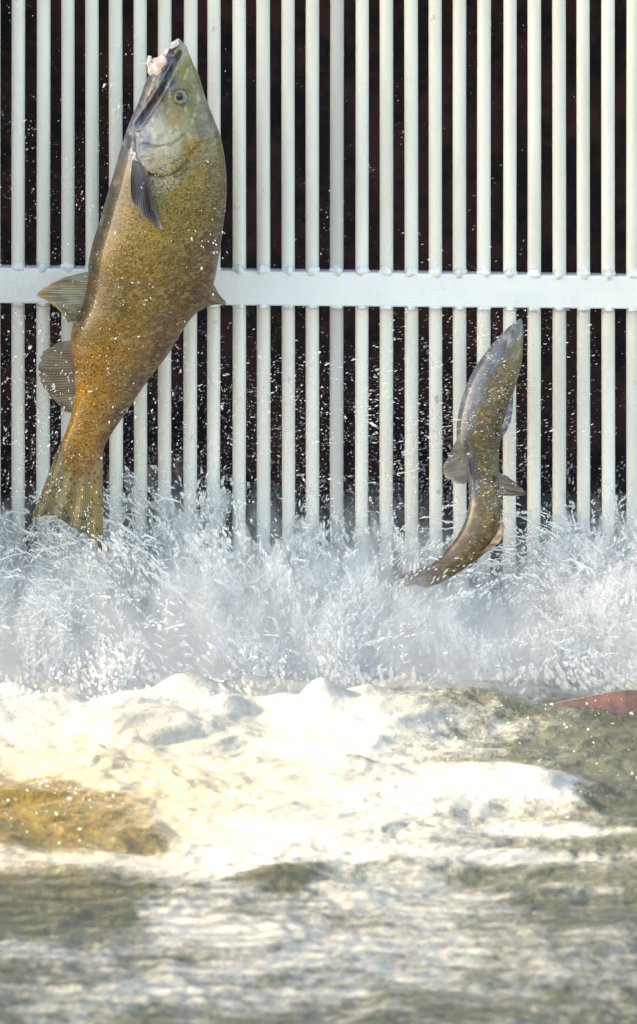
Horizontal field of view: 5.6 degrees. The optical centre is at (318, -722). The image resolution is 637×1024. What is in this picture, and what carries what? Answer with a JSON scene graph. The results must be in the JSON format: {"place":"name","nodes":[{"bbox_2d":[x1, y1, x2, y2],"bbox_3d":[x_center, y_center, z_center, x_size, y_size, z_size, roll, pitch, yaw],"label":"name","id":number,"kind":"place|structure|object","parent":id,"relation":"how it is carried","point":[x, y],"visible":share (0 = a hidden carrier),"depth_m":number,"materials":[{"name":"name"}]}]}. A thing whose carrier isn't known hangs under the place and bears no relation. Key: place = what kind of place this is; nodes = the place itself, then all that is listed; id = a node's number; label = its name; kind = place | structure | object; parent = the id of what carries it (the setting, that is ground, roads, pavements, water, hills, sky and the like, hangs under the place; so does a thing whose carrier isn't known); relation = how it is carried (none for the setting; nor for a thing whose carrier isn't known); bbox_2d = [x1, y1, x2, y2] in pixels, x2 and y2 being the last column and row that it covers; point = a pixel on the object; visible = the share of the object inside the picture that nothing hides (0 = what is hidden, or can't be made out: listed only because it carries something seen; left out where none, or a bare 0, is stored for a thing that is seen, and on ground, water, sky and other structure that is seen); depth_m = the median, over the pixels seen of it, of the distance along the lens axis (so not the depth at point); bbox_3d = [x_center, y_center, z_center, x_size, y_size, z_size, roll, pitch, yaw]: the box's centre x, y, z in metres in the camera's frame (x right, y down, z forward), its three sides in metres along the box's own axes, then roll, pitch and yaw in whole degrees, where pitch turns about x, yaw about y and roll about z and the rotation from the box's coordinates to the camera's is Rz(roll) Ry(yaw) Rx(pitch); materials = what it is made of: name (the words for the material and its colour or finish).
{"place":"outdoors","nodes":[
{"label":"outdoors","id":0,"kind":"place"},
{"bbox_2d":[0,483,636,1023],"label":"river","id":1,"kind":"structure","parent":0,"point":[314,891],"depth_m":10.49,"materials":[{"name":"liquid"}]},
{"bbox_2d":[0,0,636,651],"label":"metal grate","id":2,"kind":"object","parent":1,"relation":"in","point":[362,288],"visible":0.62,"depth_m":11.99,"materials":[{"name":"metal"}]},
{"bbox_2d":[0,472,636,697],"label":"splash","id":3,"kind":"object","parent":1,"relation":"on","point":[385,654],"visible":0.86,"depth_m":11.81,"materials":[{"name":"liquid"}]},
{"bbox_2d":[0,7,636,843],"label":"spray","id":4,"kind":"object","parent":1,"relation":"on","point":[524,593],"visible":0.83,"depth_m":11.85,"materials":[{"name":"liquid"}]},
{"bbox_2d":[0,475,636,678],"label":"splash threads","id":5,"kind":"object","parent":1,"relation":"on","point":[90,581],"visible":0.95,"depth_m":11.83,"materials":[{"name":"liquid"}]},
{"bbox_2d":[31,38,226,553],"bbox_3d":[-0.344,1.840,11.826,0.355,0.931,0.160,0,0,0],"label":"salmon","id":6,"kind":"object","parent":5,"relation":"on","point":[172,129],"visible":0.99,"depth_m":11.80,"materials":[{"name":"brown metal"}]},
{"bbox_2d":[398,319,525,586],"bbox_3d":[0.259,2.130,11.856,0.232,0.474,0.108,0,0,0],"label":"salmon","id":7,"kind":"object","parent":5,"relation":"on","point":[479,444],"visible":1,"depth_m":11.84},
{"bbox_2d":[552,689,636,713],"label":"salmon","id":8,"kind":"object","parent":1,"relation":"in","point":[613,701],"visible":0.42,"depth_m":11.40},
{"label":"riverbed","id":9,"kind":"structure","parent":0,"visible":0},
{"bbox_2d":[0,0,625,498],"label":"concrete wall","id":10,"kind":"structure","parent":9,"relation":"on","point":[226,336],"depth_m":13.60,"materials":[{"name":"stone"}]}
]}

